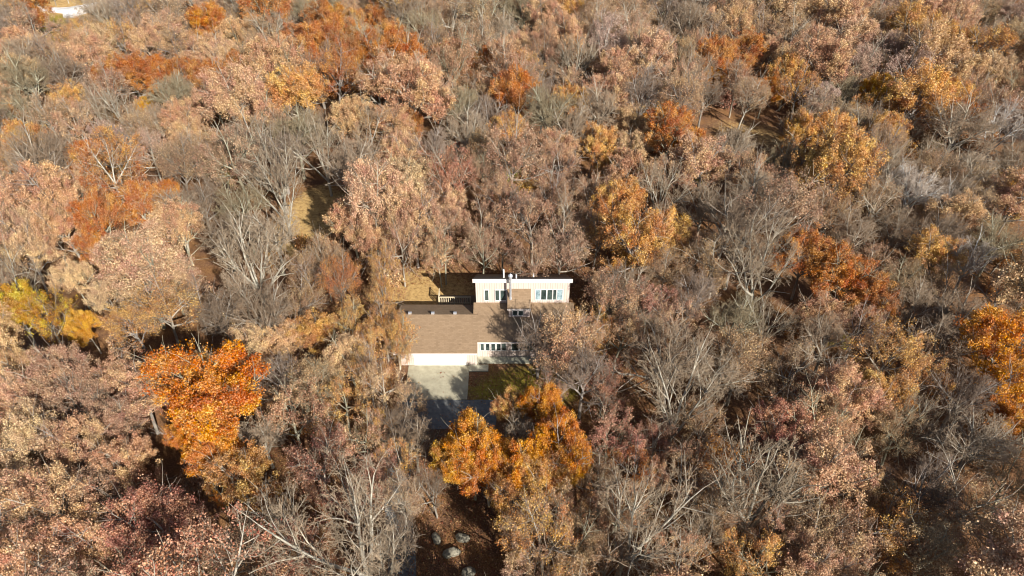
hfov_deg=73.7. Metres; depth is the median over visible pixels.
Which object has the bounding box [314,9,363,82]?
oak tree
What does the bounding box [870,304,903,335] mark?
shrub
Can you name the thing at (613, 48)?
thin crowned tree
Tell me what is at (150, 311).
oak tree
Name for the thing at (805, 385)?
shrub
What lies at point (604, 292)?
thin crowned tree
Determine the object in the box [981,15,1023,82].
twiggy tree
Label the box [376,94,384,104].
shrub
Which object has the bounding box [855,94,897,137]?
bare tree
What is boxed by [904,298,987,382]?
bare tree
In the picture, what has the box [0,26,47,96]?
bare tree
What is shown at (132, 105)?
shrub
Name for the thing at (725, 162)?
shrub
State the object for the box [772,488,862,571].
twiggy tree
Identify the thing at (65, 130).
thin crowned tree
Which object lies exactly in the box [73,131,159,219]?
thin crowned tree
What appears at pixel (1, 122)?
bare tree
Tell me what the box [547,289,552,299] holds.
window
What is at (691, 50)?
twiggy tree
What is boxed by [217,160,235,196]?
thin crowned tree
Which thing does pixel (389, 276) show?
shrub
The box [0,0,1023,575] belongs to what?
ground
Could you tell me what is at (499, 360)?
front path
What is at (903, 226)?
bare tree
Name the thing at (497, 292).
window
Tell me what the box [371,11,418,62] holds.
oak tree
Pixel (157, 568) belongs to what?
thin crowned tree
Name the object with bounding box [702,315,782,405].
twiggy tree
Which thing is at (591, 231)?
thin crowned tree
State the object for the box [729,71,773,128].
twiggy tree
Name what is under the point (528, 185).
shrub
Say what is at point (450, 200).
oak tree
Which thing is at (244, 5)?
oak tree
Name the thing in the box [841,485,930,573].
thin crowned tree
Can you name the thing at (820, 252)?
oak tree
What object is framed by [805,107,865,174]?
oak tree
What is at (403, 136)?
oak tree
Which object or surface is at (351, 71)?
thin crowned tree
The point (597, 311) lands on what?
shrub
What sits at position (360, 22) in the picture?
thin crowned tree
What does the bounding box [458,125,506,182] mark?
twiggy tree
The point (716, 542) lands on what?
bare tree
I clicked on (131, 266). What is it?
oak tree
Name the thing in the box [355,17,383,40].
bare tree
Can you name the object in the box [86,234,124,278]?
oak tree
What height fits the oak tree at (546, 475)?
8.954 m
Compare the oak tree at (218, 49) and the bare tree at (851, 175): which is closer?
the bare tree at (851, 175)
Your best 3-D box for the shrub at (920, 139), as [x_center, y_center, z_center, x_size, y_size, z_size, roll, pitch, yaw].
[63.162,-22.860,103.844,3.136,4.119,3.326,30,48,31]
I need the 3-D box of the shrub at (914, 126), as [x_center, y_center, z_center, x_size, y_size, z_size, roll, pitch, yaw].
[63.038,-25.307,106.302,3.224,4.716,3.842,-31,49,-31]
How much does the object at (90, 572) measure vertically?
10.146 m
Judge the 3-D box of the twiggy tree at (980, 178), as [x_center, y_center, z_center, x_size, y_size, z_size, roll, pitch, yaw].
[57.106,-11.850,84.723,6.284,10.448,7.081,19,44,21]
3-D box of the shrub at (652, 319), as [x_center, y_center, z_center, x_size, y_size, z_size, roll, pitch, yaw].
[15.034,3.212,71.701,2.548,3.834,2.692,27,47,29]
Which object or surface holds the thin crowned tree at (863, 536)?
on the ground
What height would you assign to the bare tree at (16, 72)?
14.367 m
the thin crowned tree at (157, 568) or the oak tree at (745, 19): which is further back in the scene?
the oak tree at (745, 19)
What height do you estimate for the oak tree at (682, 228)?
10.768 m
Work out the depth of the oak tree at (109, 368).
59.74 m
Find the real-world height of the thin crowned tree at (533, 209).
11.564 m
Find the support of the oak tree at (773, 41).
on the ground
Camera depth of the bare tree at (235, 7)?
128.32 m
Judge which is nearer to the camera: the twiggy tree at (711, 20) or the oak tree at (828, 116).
the oak tree at (828, 116)
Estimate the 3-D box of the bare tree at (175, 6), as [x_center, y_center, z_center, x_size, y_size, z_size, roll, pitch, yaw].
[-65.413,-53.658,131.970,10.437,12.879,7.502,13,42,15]
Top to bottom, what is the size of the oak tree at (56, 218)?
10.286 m
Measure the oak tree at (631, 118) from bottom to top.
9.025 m
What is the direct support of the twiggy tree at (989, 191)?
on the ground
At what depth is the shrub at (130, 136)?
102.52 m
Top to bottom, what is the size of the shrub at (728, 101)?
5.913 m
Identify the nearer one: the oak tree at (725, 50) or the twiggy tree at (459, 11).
the oak tree at (725, 50)
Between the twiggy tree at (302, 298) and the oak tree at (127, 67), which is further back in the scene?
the oak tree at (127, 67)
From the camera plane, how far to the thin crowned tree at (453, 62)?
103.78 m
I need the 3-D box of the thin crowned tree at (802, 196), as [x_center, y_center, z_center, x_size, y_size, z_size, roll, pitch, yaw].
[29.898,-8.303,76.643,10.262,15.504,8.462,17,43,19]
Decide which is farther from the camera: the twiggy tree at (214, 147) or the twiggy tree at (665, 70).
the twiggy tree at (665, 70)
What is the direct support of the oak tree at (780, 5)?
on the ground
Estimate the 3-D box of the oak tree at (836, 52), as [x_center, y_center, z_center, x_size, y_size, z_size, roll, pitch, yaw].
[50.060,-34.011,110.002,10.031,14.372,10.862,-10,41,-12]
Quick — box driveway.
[404,365,468,399]
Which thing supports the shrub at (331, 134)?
on the ground
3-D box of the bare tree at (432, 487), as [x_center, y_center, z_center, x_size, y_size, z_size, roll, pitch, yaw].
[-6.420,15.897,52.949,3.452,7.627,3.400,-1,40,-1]
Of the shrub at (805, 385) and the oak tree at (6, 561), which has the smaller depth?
the oak tree at (6, 561)
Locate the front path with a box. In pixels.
[469,357,535,371]
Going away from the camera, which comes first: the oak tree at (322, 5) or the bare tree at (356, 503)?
the bare tree at (356, 503)
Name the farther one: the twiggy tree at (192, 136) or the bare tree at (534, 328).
the twiggy tree at (192, 136)
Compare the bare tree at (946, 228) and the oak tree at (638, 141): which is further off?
the oak tree at (638, 141)
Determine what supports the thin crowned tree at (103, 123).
on the ground
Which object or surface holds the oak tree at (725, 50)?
on the ground
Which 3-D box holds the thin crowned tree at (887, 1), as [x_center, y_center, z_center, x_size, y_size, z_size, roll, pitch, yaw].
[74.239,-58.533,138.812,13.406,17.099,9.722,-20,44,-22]
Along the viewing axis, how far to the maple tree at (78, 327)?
65.00 m
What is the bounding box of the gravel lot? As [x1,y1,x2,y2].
[41,3,102,17]
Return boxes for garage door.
[414,355,465,364]
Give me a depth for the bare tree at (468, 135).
91.68 m
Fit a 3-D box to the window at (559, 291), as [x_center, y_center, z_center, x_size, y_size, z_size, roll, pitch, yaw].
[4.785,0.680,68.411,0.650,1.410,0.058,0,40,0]
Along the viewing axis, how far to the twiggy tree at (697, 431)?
56.29 m
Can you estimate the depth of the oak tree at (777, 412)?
54.31 m
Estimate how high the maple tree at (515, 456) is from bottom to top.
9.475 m
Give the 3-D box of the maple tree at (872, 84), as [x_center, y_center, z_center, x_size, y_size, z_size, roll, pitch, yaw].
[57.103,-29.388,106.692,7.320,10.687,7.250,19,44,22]
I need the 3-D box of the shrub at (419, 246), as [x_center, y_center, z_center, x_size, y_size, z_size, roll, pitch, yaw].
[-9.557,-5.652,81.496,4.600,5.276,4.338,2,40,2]
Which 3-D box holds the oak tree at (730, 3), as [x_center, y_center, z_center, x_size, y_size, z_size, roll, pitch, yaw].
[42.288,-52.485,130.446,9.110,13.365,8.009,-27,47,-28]
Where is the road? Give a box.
[382,400,497,575]
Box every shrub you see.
[0,161,16,181]
[2,268,25,282]
[39,13,62,40]
[41,81,55,94]
[94,462,145,499]
[95,104,126,117]
[106,332,133,357]
[106,347,148,394]
[107,147,130,170]
[116,85,129,97]
[118,124,143,146]
[120,95,150,116]
[156,388,169,414]
[157,131,173,159]
[168,154,188,176]
[173,461,209,497]
[179,268,200,291]
[194,281,227,312]
[212,299,240,326]
[243,164,261,182]
[264,162,278,180]
[264,247,286,266]
[287,411,319,441]
[292,228,311,253]
[304,232,327,268]
[319,226,348,254]
[320,350,345,364]
[329,129,350,146]
[329,261,361,283]
[332,148,344,166]
[335,177,346,190]
[340,135,355,145]
[364,258,404,291]
[370,136,389,155]
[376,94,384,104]
[413,226,448,255]
[444,140,464,158]
[454,129,468,149]
[463,82,480,107]
[476,188,496,219]
[477,78,486,96]
[500,147,525,171]
[504,168,526,184]
[509,175,539,193]
[516,166,541,182]
[557,66,584,87]
[577,58,588,69]
[577,183,607,217]
[580,210,601,243]
[585,272,620,304]
[594,299,618,328]
[606,237,645,268]
[640,130,664,153]
[642,308,660,329]
[643,118,662,140]
[668,150,684,166]
[698,254,727,282]
[702,276,722,293]
[711,149,736,177]
[713,81,736,110]
[732,353,761,375]
[739,167,765,196]
[757,145,780,169]
[784,324,805,343]
[786,170,804,183]
[786,370,824,402]
[791,97,804,110]
[815,376,837,412]
[819,194,841,209]
[825,335,851,349]
[845,100,868,121]
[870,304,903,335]
[893,194,914,213]
[897,138,926,169]
[908,110,928,136]
[909,200,926,223]
[909,381,950,418]
[916,145,941,169]
[916,334,953,372]
[917,126,938,148]
[930,140,943,151]
[956,132,972,147]
[972,239,1003,262]
[985,274,1015,300]
[988,213,1018,225]
[991,148,1023,170]
[993,247,1022,267]
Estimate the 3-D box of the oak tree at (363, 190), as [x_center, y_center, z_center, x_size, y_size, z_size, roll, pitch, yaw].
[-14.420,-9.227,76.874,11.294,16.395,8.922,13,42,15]
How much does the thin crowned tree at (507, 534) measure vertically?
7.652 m
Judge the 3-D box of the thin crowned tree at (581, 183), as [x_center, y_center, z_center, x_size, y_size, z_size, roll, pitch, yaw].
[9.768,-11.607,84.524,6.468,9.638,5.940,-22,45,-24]
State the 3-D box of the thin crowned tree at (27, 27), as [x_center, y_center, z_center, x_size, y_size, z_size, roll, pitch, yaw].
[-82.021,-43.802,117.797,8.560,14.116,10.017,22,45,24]
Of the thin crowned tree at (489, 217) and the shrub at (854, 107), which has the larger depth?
the shrub at (854, 107)
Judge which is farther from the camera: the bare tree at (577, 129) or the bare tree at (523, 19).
the bare tree at (523, 19)
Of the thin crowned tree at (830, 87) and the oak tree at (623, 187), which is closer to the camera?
the oak tree at (623, 187)
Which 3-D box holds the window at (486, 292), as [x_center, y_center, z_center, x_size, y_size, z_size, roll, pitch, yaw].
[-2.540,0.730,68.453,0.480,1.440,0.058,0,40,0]
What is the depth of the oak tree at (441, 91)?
100.25 m
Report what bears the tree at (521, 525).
on the ground
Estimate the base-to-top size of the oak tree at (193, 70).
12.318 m
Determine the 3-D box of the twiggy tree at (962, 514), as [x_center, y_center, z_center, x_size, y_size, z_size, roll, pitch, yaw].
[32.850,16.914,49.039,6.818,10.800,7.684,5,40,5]
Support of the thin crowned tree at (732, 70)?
on the ground
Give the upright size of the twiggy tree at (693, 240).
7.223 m
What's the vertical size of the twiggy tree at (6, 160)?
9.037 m
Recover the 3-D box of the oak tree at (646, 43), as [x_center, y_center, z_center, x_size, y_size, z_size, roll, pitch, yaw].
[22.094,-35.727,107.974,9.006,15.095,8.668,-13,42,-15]
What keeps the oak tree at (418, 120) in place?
on the ground
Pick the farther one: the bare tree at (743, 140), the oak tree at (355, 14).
the oak tree at (355, 14)
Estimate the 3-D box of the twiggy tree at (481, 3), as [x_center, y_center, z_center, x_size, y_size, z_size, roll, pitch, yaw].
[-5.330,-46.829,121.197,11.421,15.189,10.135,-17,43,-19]
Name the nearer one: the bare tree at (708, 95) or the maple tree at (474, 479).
the maple tree at (474, 479)
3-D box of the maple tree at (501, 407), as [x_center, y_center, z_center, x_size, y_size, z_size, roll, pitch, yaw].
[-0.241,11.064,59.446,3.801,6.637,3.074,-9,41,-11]
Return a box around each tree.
[0,0,34,26]
[0,0,67,62]
[0,7,24,34]
[0,21,42,78]
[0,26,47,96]
[0,38,54,122]
[0,47,50,110]
[0,77,25,120]
[0,90,40,126]
[0,100,78,205]
[0,103,19,123]
[0,103,33,133]
[0,115,51,163]
[0,117,30,147]
[0,128,23,181]
[0,154,82,240]
[0,163,12,201]
[0,174,36,227]
[0,199,54,277]
[0,211,61,293]
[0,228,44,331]
[0,277,53,347]
[0,299,28,350]
[0,341,48,385]
[0,359,61,417]
[0,391,74,470]
[0,401,24,462]
[0,453,48,526]
[0,458,101,566]
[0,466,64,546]
[0,504,78,575]
[0,509,84,575]
[4,141,48,195]
[4,337,108,420]
[7,0,56,37]
[16,83,72,139]
[16,274,78,356]
[19,486,134,575]
[21,29,76,82]
[22,195,96,263]
[25,127,75,168]
[25,407,117,509]
[31,353,116,422]
[35,43,91,93]
[36,33,68,78]
[43,248,100,308]
[46,79,90,133]
[48,88,98,141]
[51,9,91,62]
[54,20,115,74]
[55,159,103,221]
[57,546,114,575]
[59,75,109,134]
[60,12,77,39]
[60,130,110,179]
[62,10,102,64]
[63,308,103,353]
[63,452,137,516]
[64,184,128,246]
[65,17,118,61]
[65,116,151,190]
[71,230,104,265]
[73,0,122,48]
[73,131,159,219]
[76,428,171,495]
[77,117,126,176]
[80,53,134,116]
[82,274,129,327]
[84,380,149,454]
[86,62,123,100]
[86,222,146,303]
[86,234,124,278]
[86,468,206,575]
[87,2,121,24]
[87,80,142,151]
[87,216,207,329]
[90,346,142,395]
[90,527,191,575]
[96,8,136,53]
[97,296,157,356]
[98,15,126,53]
[101,44,157,103]
[101,347,172,434]
[101,500,285,575]
[104,46,132,64]
[107,0,168,53]
[109,178,164,227]
[111,48,144,96]
[112,109,168,157]
[114,6,135,35]
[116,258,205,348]
[116,333,276,445]
[118,3,152,52]
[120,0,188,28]
[121,16,171,71]
[122,0,157,18]
[123,121,174,180]
[131,95,155,128]
[134,48,176,96]
[134,100,172,141]
[140,6,190,54]
[142,491,226,575]
[144,65,192,108]
[144,254,203,317]
[146,20,189,64]
[146,175,186,212]
[146,188,210,263]
[148,0,186,20]
[148,124,209,198]
[150,185,210,250]
[151,419,187,451]
[156,93,203,135]
[157,54,201,95]
[157,89,181,121]
[159,63,195,104]
[159,164,244,236]
[164,2,194,41]
[166,116,210,147]
[167,336,217,397]
[169,117,212,184]
[176,0,207,30]
[177,31,223,68]
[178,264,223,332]
[179,398,247,482]
[182,68,237,128]
[183,46,225,94]
[184,0,228,56]
[184,18,214,46]
[190,48,273,134]
[191,277,242,348]
[192,0,234,33]
[193,112,263,203]
[193,137,239,192]
[193,516,272,575]
[194,207,258,274]
[194,436,289,520]
[197,23,238,69]
[200,125,219,148]
[203,477,233,512]
[204,115,236,171]
[206,13,254,46]
[206,202,297,312]
[211,169,272,253]
[212,103,280,190]
[216,0,244,24]
[217,0,263,22]
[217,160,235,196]
[218,48,267,87]
[219,3,247,39]
[220,260,271,316]
[221,314,268,374]
[224,42,252,63]
[226,81,292,140]
[227,274,295,360]
[228,474,310,569]
[229,135,307,241]
[229,445,406,575]
[232,74,272,117]
[233,114,303,214]
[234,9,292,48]
[236,0,292,37]
[236,28,307,114]
[236,407,290,468]
[241,201,301,275]
[247,126,309,193]
[248,370,338,455]
[249,348,304,415]
[253,310,305,371]
[254,97,338,179]
[254,549,335,575]
[256,504,338,575]
[257,0,288,41]
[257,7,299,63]
[261,99,305,158]
[263,45,330,122]
[269,59,306,126]
[274,11,332,81]
[275,266,330,322]
[277,40,317,81]
[278,109,344,196]
[279,307,334,363]
[282,404,356,511]
[283,246,322,301]
[285,353,348,419]
[286,0,318,23]
[288,0,308,21]
[295,53,338,108]
[297,94,331,157]
[298,0,350,48]
[300,221,344,301]
[304,35,366,124]
[311,126,390,189]
[313,238,362,315]
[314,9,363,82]
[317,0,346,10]
[319,36,340,87]
[319,322,375,391]
[319,366,373,434]
[320,289,368,340]
[322,195,376,257]
[324,85,388,141]
[329,58,366,99]
[331,128,375,183]
[331,462,391,525]
[335,146,422,255]
[336,18,389,98]
[336,402,389,462]
[337,14,384,69]
[340,0,365,12]
[340,7,367,35]
[341,214,395,278]
[342,32,397,116]
[343,12,366,35]
[344,340,397,407]
[348,7,375,25]
[348,96,393,161]
[349,323,392,375]
[350,37,415,134]
[350,353,411,420]
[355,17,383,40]
[355,443,400,493]
[356,0,384,22]
[357,1,391,29]
[358,404,408,448]
[362,291,406,361]
[363,96,416,140]
[364,512,414,575]
[366,235,399,291]
[366,262,404,315]
[369,0,420,33]
[369,139,422,176]
[370,23,434,106]
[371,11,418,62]
[371,53,460,148]
[372,431,420,487]
[374,15,409,39]
[374,462,423,534]
[374,508,423,567]
[376,309,422,365]
[378,185,448,267]
[378,402,422,459]
[379,127,426,168]
[379,209,423,286]
[380,0,423,28]
[383,152,456,213]
[383,332,412,369]
[389,415,445,471]
[390,377,427,424]
[398,107,425,148]
[401,8,445,60]
[408,49,456,122]
[408,117,451,184]
[409,0,442,29]
[410,451,450,517]
[414,17,460,57]
[417,220,454,287]
[418,200,465,265]
[419,0,446,16]
[419,134,476,203]
[422,0,471,39]
[422,177,467,235]
[424,220,468,284]
[428,9,483,113]
[428,426,481,490]
[429,33,471,88]
[431,78,466,131]
[437,92,489,173]
[441,79,480,135]
[442,404,506,500]
[444,10,470,47]
[450,0,472,21]
[451,0,505,39]
[451,52,485,88]
[453,434,510,506]
[455,7,512,84]
[456,190,504,259]
[458,85,513,155]
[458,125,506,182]
[459,222,504,273]
[460,0,506,41]
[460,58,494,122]
[463,148,508,193]
[469,0,499,21]
[472,2,521,70]
[472,164,525,227]
[473,37,513,99]
[475,27,552,115]
[477,83,552,201]
[479,220,527,273]
[484,454,544,524]
[486,93,529,155]
[487,55,541,116]
[487,434,551,508]
[489,0,546,37]
[489,386,524,435]
[490,189,555,264]
[491,0,517,27]
[491,482,583,575]
[497,24,533,60]
[498,502,545,567]
[500,408,539,453]
[501,523,554,575]
[505,222,560,276]
[508,49,548,79]
[510,190,536,231]
[511,0,535,29]
[513,450,571,516]
[514,304,557,380]
[516,0,566,59]
[516,378,565,436]
[520,24,557,62]
[521,78,578,133]
[523,73,565,134]
[524,72,559,124]
[524,403,599,486]
[525,22,562,72]
[525,476,589,552]
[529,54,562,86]
[530,202,593,276]
[532,135,587,188]
[532,156,577,233]
[532,306,609,387]
[534,358,568,399]
[536,10,561,62]
[537,10,585,71]
[537,127,584,179]
[540,557,590,575]
[541,500,606,575]
[545,96,593,169]
[547,29,600,83]
[548,70,592,133]
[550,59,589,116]
[550,310,608,378]
[552,336,617,418]
[552,445,595,500]
[553,0,597,24]
[553,8,587,63]
[553,175,596,238]
[558,174,582,212]
[567,297,613,372]
[569,29,590,69]
[570,0,611,45]
[571,0,628,59]
[571,527,640,575]
[572,169,613,216]
[573,74,621,131]
[573,445,622,509]
[574,195,615,269]
[574,351,630,419]
[577,478,660,545]
[578,113,619,177]
[578,391,646,478]
[579,67,637,124]
[579,265,644,347]
[587,3,631,75]
[587,165,648,236]
[588,148,623,191]
[590,453,727,575]
[592,36,641,85]
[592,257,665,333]
[592,301,652,372]
[593,193,674,282]
[599,26,620,39]
[601,40,626,65]
[601,144,658,193]
[605,443,663,495]
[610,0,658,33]
[610,0,661,20]
[610,1,652,50]
[611,63,669,116]
[611,307,723,410]
[612,126,652,171]
[613,99,652,135]
[614,274,678,346]
[618,22,671,81]
[621,70,660,104]
[626,22,683,105]
[628,412,678,478]
[630,317,730,456]
[632,195,677,243]
[637,153,695,208]
[638,194,699,265]
[639,93,705,179]
[641,68,711,122]
[642,239,700,295]
[642,518,714,575]
[643,0,682,29]
[644,15,675,47]
[647,436,719,510]
[648,149,687,208]
[649,12,676,32]
[649,292,706,343]
[650,563,702,575]
[651,488,736,568]
[652,60,675,82]
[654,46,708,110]
[656,0,671,26]
[658,128,735,211]
[659,0,716,59]
[664,34,703,74]
[665,0,691,32]
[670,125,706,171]
[671,262,724,339]
[672,170,727,241]
[672,228,737,294]
[673,0,709,32]
[675,46,705,78]
[675,387,733,458]
[678,429,770,508]
[679,0,703,29]
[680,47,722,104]
[680,470,760,549]
[682,26,712,60]
[682,333,763,417]
[684,0,716,7]
[686,228,720,269]
[688,72,723,127]
[691,4,733,59]
[693,187,756,257]
[694,23,739,96]
[694,151,723,193]
[698,0,722,8]
[698,2,715,37]
[698,66,726,101]
[699,289,767,359]
[701,408,832,547]
[702,175,804,289]
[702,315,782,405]
[710,152,790,232]
[710,527,796,575]
[712,50,765,117]
[712,116,760,190]
[712,197,802,312]
[714,0,755,42]
[715,0,754,35]
[716,0,770,16]
[722,145,790,215]
[725,50,756,91]
[726,26,769,71]
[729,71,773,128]
[734,385,817,480]
[737,159,833,265]
[737,281,799,356]
[743,488,809,569]
[749,0,784,40]
[749,339,821,409]
[752,75,784,118]
[753,0,810,34]
[753,27,787,76]
[756,123,808,196]
[757,50,811,110]
[758,173,799,228]
[769,2,816,44]
[769,40,801,66]
[770,204,843,299]
[771,369,866,469]
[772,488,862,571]
[773,420,889,515]
[773,525,870,575]
[774,104,812,157]
[775,55,825,119]
[777,113,893,221]
[778,5,807,42]
[778,97,835,158]
[784,34,821,100]
[787,125,833,201]
[787,298,857,377]
[789,17,837,84]
[792,31,863,108]
[792,283,853,348]
[797,0,824,17]
[797,80,840,107]
[798,173,860,243]
[799,14,836,45]
[802,81,844,145]
[802,100,845,152]
[804,0,850,27]
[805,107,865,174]
[805,352,897,433]
[805,493,894,575]
[807,240,889,309]
[811,70,831,88]
[816,0,875,36]
[816,12,842,32]
[822,8,888,80]
[822,235,857,269]
[824,73,869,108]
[825,95,855,118]
[826,195,884,262]
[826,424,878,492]
[827,292,901,363]
[830,561,893,575]
[832,97,892,143]
[833,144,873,194]
[838,454,899,526]
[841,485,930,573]
[844,29,891,104]
[844,89,891,136]
[844,268,904,338]
[845,310,945,384]
[846,366,926,428]
[847,0,900,54]
[847,164,908,244]
[851,38,886,80]
[851,232,900,285]
[853,0,900,19]
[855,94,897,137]
[858,67,898,110]
[860,160,910,216]
[861,108,914,173]
[863,111,915,180]
[864,28,911,78]
[866,28,907,77]
[867,393,933,465]
[868,136,921,209]
[869,506,972,575]
[870,199,923,264]
[876,348,956,404]
[877,54,910,82]
[877,254,932,302]
[878,0,931,33]
[878,47,960,133]
[878,443,972,531]
[882,0,946,71]
[883,34,937,115]
[889,99,928,144]
[889,161,949,229]
[889,271,951,342]
[893,34,927,72]
[894,389,982,456]
[898,9,972,95]
[902,0,963,20]
[902,195,937,249]
[903,224,972,300]
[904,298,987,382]
[908,203,970,266]
[910,137,962,198]
[913,131,965,184]
[914,160,988,235]
[916,253,978,327]
[917,71,983,138]
[920,73,1018,182]
[920,187,990,251]
[923,403,1023,490]
[924,446,1022,562]
[926,0,986,39]
[926,13,987,68]
[926,277,999,355]
[926,357,1012,439]
[930,167,976,222]
[934,44,1001,92]
[936,0,983,11]
[938,12,969,54]
[938,91,998,162]
[942,295,1023,395]
[946,223,1004,297]
[948,147,1003,192]
[948,151,1002,202]
[950,499,1023,575]
[951,182,1008,237]
[953,17,1021,83]
[961,57,998,108]
[961,347,1023,438]
[964,0,1006,23]
[965,95,1023,168]
[967,2,991,35]
[967,49,1023,105]
[968,207,1023,282]
[968,382,1023,456]
[969,76,1023,153]
[970,264,1023,309]
[970,436,1023,521]
[973,25,992,51]
[979,0,1014,40]
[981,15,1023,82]
[982,167,1023,243]
[983,10,1015,39]
[983,44,1016,73]
[984,130,1023,178]
[986,60,1023,94]
[990,58,1023,103]
[990,215,1023,273]
[991,239,1023,347]
[992,0,1023,26]
[994,180,1022,232]
[999,168,1023,185]
[1006,422,1023,459]
[1007,98,1023,139]
[1009,235,1023,263]
[1013,10,1023,59]
[1015,33,1023,63]
[1016,121,1023,165]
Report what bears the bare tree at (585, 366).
on the ground
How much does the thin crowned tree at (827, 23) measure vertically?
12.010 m
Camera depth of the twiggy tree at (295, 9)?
133.00 m
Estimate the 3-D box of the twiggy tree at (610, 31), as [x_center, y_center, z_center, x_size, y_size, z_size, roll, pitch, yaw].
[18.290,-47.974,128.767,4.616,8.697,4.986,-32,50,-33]
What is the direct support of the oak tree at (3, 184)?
on the ground
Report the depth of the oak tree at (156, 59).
110.03 m
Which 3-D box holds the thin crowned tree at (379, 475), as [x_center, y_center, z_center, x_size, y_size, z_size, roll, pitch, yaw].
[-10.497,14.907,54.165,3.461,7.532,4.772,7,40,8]
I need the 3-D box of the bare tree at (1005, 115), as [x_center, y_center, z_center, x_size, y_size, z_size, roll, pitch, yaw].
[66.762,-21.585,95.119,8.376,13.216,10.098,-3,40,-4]
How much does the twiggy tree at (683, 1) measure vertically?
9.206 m
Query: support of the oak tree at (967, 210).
on the ground
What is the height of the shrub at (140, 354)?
4.880 m
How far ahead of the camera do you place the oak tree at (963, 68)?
106.33 m
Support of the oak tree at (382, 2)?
on the ground
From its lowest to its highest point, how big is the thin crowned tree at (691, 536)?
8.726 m
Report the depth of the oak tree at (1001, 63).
107.85 m
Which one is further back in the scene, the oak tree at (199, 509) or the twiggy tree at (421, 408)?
the twiggy tree at (421, 408)
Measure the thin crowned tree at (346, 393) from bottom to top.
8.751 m
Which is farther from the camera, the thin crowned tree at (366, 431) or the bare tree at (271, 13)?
the bare tree at (271, 13)
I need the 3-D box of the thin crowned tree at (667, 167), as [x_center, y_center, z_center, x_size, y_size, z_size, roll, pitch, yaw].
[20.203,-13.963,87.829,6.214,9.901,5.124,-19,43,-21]
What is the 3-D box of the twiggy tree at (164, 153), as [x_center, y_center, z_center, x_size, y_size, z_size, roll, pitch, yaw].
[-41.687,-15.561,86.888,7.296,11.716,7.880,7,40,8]
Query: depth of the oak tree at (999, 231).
83.91 m
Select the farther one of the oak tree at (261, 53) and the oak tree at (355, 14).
the oak tree at (355, 14)
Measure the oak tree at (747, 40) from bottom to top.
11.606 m
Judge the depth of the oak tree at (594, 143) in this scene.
91.78 m
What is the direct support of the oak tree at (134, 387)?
on the ground
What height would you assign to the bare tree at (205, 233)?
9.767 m
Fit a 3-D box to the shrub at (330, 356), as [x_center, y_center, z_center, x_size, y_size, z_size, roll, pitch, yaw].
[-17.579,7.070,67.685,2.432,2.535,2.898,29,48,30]
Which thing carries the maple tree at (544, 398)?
on the ground
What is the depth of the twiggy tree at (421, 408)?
59.06 m
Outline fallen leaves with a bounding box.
[223,252,773,575]
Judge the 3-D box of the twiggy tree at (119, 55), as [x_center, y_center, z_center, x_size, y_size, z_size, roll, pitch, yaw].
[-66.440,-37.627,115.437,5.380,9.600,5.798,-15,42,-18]
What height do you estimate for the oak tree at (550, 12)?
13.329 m
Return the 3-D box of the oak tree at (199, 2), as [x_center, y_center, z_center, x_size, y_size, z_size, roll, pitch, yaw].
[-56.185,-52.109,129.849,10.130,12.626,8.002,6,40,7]
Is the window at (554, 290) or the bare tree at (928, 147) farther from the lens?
the bare tree at (928, 147)
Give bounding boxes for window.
[480,344,484,350]
[484,290,488,300]
[485,344,489,350]
[491,344,495,350]
[495,290,499,300]
[496,344,500,350]
[500,290,505,300]
[501,344,505,350]
[511,344,518,350]
[512,310,517,315]
[518,310,522,315]
[535,289,540,299]
[540,289,546,299]
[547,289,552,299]
[553,289,556,299]
[556,289,562,299]
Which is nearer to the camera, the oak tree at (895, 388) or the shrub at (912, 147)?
the oak tree at (895, 388)
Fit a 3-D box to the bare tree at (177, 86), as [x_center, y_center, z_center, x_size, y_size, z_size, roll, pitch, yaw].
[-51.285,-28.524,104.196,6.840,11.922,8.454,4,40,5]
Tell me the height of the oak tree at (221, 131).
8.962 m
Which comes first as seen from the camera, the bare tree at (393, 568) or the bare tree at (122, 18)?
the bare tree at (393, 568)
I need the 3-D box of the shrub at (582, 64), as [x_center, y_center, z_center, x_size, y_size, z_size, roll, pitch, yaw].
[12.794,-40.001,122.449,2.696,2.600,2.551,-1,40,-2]
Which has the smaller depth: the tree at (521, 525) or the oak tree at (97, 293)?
the tree at (521, 525)
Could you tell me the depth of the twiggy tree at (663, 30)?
119.09 m
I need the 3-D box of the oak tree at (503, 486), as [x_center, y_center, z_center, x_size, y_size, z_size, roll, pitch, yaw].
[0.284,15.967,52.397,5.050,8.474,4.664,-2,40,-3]
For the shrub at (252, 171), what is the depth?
95.98 m
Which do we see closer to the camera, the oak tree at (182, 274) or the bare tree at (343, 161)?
the oak tree at (182, 274)
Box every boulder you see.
[431,532,440,544]
[442,546,460,558]
[455,532,469,542]
[461,566,475,575]
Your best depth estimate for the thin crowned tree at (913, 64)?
107.19 m
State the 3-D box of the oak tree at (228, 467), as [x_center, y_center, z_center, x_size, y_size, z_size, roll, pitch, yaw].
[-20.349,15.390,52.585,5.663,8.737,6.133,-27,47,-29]
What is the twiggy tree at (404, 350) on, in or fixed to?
on the ground
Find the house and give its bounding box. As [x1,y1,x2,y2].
[393,269,574,364]
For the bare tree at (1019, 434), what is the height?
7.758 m
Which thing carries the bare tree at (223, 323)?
on the ground

